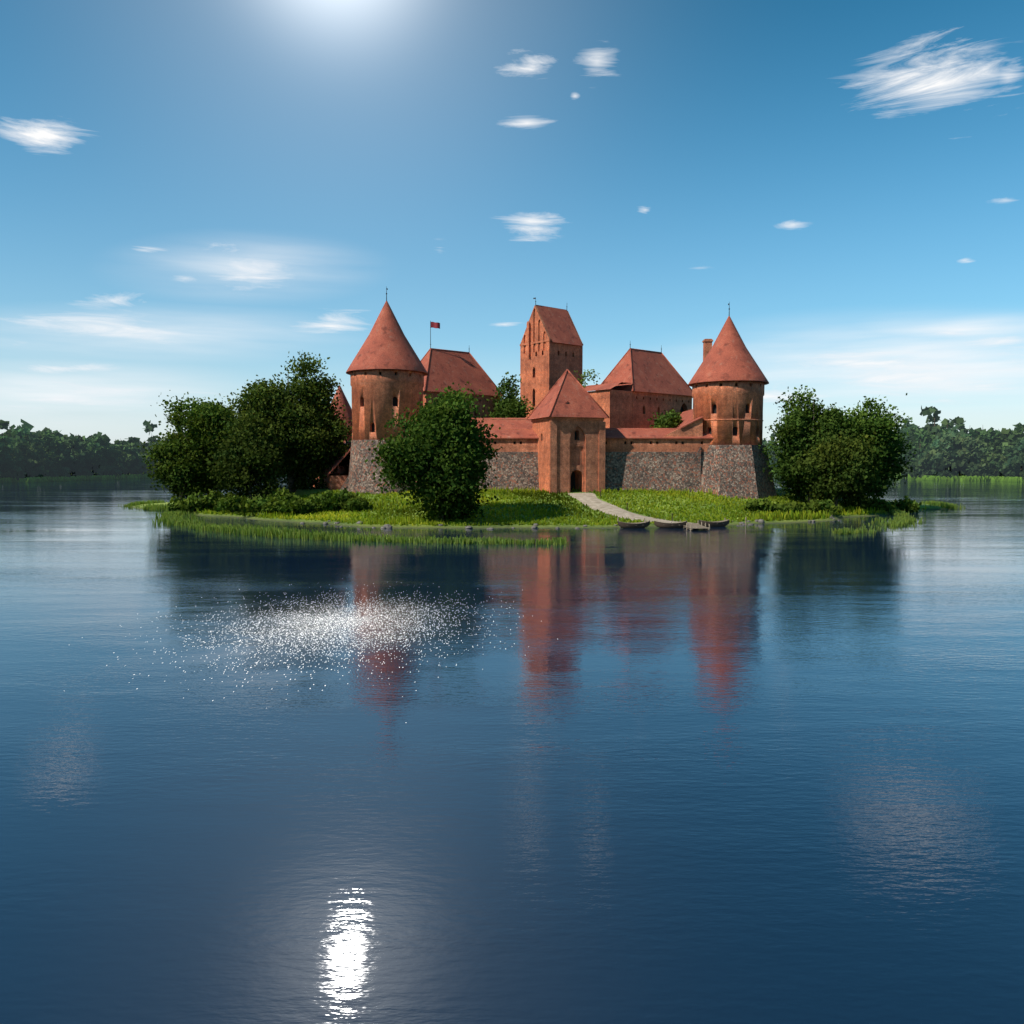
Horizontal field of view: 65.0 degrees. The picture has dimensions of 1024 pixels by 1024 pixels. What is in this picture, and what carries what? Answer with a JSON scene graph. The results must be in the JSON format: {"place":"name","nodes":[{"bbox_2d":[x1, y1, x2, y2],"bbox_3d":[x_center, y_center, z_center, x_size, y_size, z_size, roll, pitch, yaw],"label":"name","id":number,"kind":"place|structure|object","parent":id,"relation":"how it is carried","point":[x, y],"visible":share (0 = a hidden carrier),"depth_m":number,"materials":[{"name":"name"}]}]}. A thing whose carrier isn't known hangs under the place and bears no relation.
{"place":"outdoors","nodes":[
{"label":"outdoors","id":0,"kind":"place"},
{"bbox_2d":[346,286,427,493],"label":"tower","id":1,"kind":"structure","parent":0,"point":[386,345],"depth_m":140.17,"materials":[{"name":"brick"}]},
{"bbox_2d":[2,468,1018,477],"bbox_3d":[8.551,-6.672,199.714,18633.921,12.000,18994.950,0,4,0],"label":"shore ground","id":2,"kind":"structure","parent":0,"point":[773,470],"depth_m":412.12,"materials":[{"name":"green plant"}]},
{"bbox_2d":[0,405,1023,482],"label":"distant trees","id":3,"kind":"object","parent":2,"relation":"on","point":[977,454],"visible":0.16,"depth_m":378.10,"materials":[{"name":"green plant"}]},
{"bbox_2d":[0,473,1023,1023],"bbox_3d":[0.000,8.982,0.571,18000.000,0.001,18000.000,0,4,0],"label":"lake water","id":4,"kind":"structure","parent":0,"point":[736,775],"depth_m":23.40,"materials":[{"name":"blue liquid"}]},
{"bbox_2d":[618,521,649,527],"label":"boat","id":5,"kind":"object","parent":4,"relation":"on","point":[635,525],"visible":0.98,"depth_m":107.60,"materials":[{"name":"brown wood"}]},
{"bbox_2d":[654,521,686,527],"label":"boat","id":6,"kind":"object","parent":4,"relation":"on","point":[670,525],"visible":0.97,"depth_m":107.78,"materials":[{"name":"brown wood"}]},
{"bbox_2d":[699,519,729,526],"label":"boat","id":7,"kind":"object","parent":4,"relation":"on","point":[723,523],"visible":0.9,"depth_m":109.83,"materials":[{"name":"brown wood"}]},
{"bbox_2d":[0,0,1023,443],"label":"sky","id":8,"kind":"structure","parent":0,"point":[196,195],"materials":[{"name":"blue"}]},
{"bbox_2d":[132,487,946,528],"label":"grassy island","id":9,"kind":"structure","parent":0,"point":[301,492],"depth_m":123.31,"materials":[{"name":"green plant"}]},
{"bbox_2d":[145,440,209,499],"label":"tree","id":10,"kind":"object","parent":9,"relation":"on","point":[176,489],"visible":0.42,"depth_m":147.74,"materials":[{"name":"green plant"}]},
{"bbox_2d":[137,390,248,496],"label":"tree","id":11,"kind":"object","parent":9,"relation":"on","point":[202,421],"visible":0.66,"depth_m":146.44,"materials":[{"name":"green plant"}]},
{"bbox_2d":[197,405,297,499],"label":"tree","id":12,"kind":"object","parent":9,"relation":"on","point":[247,455],"visible":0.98,"depth_m":138.59,"materials":[{"name":"green plant"}]},
{"bbox_2d":[219,350,351,491],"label":"tree","id":13,"kind":"object","parent":9,"relation":"on","point":[302,408],"visible":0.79,"depth_m":147.43,"materials":[{"name":"green plant"}]},
{"bbox_2d":[305,407,351,486],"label":"tree","id":14,"kind":"object","parent":9,"relation":"on","point":[344,461],"visible":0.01,"depth_m":156.30,"materials":[{"name":"green plant"}]},
{"bbox_2d":[313,385,351,489],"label":"range","id":15,"kind":"structure","parent":9,"relation":"on","point":[335,481],"depth_m":163.39,"materials":[{"name":"brick"}]},
{"bbox_2d":[364,381,502,521],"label":"tree","id":16,"kind":"object","parent":9,"relation":"on","point":[438,453],"visible":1,"depth_m":108.87,"materials":[{"name":"green plant"}]},
{"bbox_2d":[423,393,499,417],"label":"building wall","id":17,"kind":"structure","parent":9,"relation":"on","point":[481,402],"depth_m":178.40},
{"bbox_2d":[421,344,500,397],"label":"roof","id":18,"kind":"structure","parent":17,"relation":"on","point":[444,368],"depth_m":176.17,"materials":[{"name":"red tile"}]},
{"bbox_2d":[430,321,439,346],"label":"flag pole","id":19,"kind":"object","parent":18,"relation":"on","point":[434,324],"visible":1,"depth_m":174.78,"materials":[{"name":"fabric"}]},
{"bbox_2d":[416,439,538,490],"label":"curtain","id":20,"kind":"object","parent":9,"relation":"on","point":[516,469],"depth_m":141.58,"materials":[{"name":"grey stone"}]},
{"bbox_2d":[472,418,531,427],"bbox_3d":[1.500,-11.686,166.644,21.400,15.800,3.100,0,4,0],"label":"roof","id":21,"kind":"structure","parent":20,"relation":"on","point":[511,422],"depth_m":166.48,"materials":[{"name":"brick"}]},
{"bbox_2d":[484,428,538,438],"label":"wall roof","id":22,"kind":"structure","parent":20,"relation":"on","point":[516,433],"depth_m":142.38,"materials":[{"name":"red tile"}]},
{"bbox_2d":[482,372,535,417],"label":"tree","id":23,"kind":"object","parent":9,"relation":"on","point":[510,405],"visible":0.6,"depth_m":175.06,"materials":[{"name":"green plant"}]},
{"bbox_2d":[340,446,700,489],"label":"tower buttresses","id":24,"kind":"structure","parent":9,"relation":"on","point":[693,471],"depth_m":141.43,"materials":[{"name":"stone"}]},
{"bbox_2d":[118,497,964,546],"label":"reeds","id":25,"kind":"object","parent":9,"relation":"on","point":[172,518],"visible":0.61,"depth_m":98.30,"materials":[{"name":"green plant"}]},
{"bbox_2d":[167,487,922,516],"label":"shore bushes","id":26,"kind":"object","parent":9,"relation":"on","point":[282,500],"visible":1,"depth_m":128.66,"materials":[{"name":"green plant"}]},
{"bbox_2d":[520,305,582,417],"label":"tower","id":27,"kind":"structure","parent":9,"relation":"on","point":[544,366],"depth_m":184.54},
{"bbox_2d":[520,298,582,345],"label":"tower roof","id":28,"kind":"structure","parent":27,"relation":"on","point":[559,325],"depth_m":185.33,"materials":[{"name":"red tile"}]},
{"bbox_2d":[191,486,925,525],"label":"lawn tufts","id":29,"kind":"object","parent":9,"relation":"on","point":[406,519],"visible":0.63,"depth_m":124.54,"materials":[{"name":"green plant"}]},
{"bbox_2d":[258,512,872,528],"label":"shore rocks","id":30,"kind":"object","parent":9,"relation":"on","point":[535,525],"visible":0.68,"depth_m":110.24,"materials":[{"name":"grey stone"}]},
{"bbox_2d":[574,369,599,387],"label":"tree","id":31,"kind":"object","parent":9,"relation":"on","point":[582,380],"visible":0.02,"depth_m":173.66,"materials":[{"name":"green plant"}]},
{"bbox_2d":[584,382,632,427],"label":"palace link","id":32,"kind":"object","parent":9,"relation":"on","point":[616,406],"visible":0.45,"depth_m":166.50,"materials":[{"name":"brick"}]},
{"bbox_2d":[605,439,709,491],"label":"curtain wall","id":33,"kind":"structure","parent":9,"relation":"on","point":[662,471],"depth_m":141.58,"materials":[{"name":"grey stone"}]},
{"bbox_2d":[605,428,713,438],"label":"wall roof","id":34,"kind":"structure","parent":33,"relation":"on","point":[635,433],"depth_m":142.04,"materials":[{"name":"red tile"}]},
{"bbox_2d":[663,416,702,436],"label":"stair housing","id":35,"kind":"object","parent":33,"relation":"on","point":[693,428],"visible":0.89,"depth_m":141.29,"materials":[{"name":"brick"}]},
{"bbox_2d":[632,393,691,427],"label":"building wall","id":36,"kind":"structure","parent":9,"relation":"on","point":[645,406],"depth_m":173.02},
{"bbox_2d":[596,344,692,397],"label":"roof","id":37,"kind":"structure","parent":36,"relation":"on","point":[640,371],"depth_m":175.14,"materials":[{"name":"red tile"}]},
{"bbox_2d":[648,409,683,427],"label":"tree","id":38,"kind":"object","parent":9,"relation":"on","point":[672,420],"visible":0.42,"depth_m":157.90,"materials":[{"name":"green plant"}]},
{"bbox_2d":[617,517,745,530],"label":"landing stage","id":39,"kind":"object","parent":9,"relation":"on","point":[690,526],"visible":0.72,"depth_m":106.32,"materials":[{"name":"brown wood"}]},
{"bbox_2d":[676,339,712,427],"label":"range","id":40,"kind":"structure","parent":9,"relation":"on","point":[687,416],"depth_m":154.06,"materials":[{"name":"brick"}]},
{"bbox_2d":[758,384,865,502],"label":"tree","id":41,"kind":"object","parent":9,"relation":"on","point":[799,431],"visible":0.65,"depth_m":138.98,"materials":[{"name":"green plant"}]},
{"bbox_2d":[790,431,892,511],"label":"tree","id":42,"kind":"object","parent":9,"relation":"on","point":[836,469],"visible":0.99,"depth_m":131.71,"materials":[{"name":"green plant"}]},
{"bbox_2d":[819,393,917,506],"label":"tree","id":43,"kind":"object","parent":9,"relation":"on","point":[882,424],"visible":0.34,"depth_m":138.31,"materials":[{"name":"green plant"}]},
{"bbox_2d":[527,369,608,493],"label":"gate tower","id":44,"kind":"structure","parent":0,"point":[577,453],"depth_m":137.96,"materials":[{"name":"brick"}]},
{"bbox_2d":[568,493,697,523],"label":"gravel path","id":45,"kind":"structure","parent":0,"point":[592,501],"depth_m":124.39,"materials":[{"name":"beige gravel"}]},
{"bbox_2d":[688,302,776,498],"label":"tower","id":46,"kind":"structure","parent":0,"point":[732,470],"depth_m":140.17,"materials":[{"name":"brick"}]}
]}

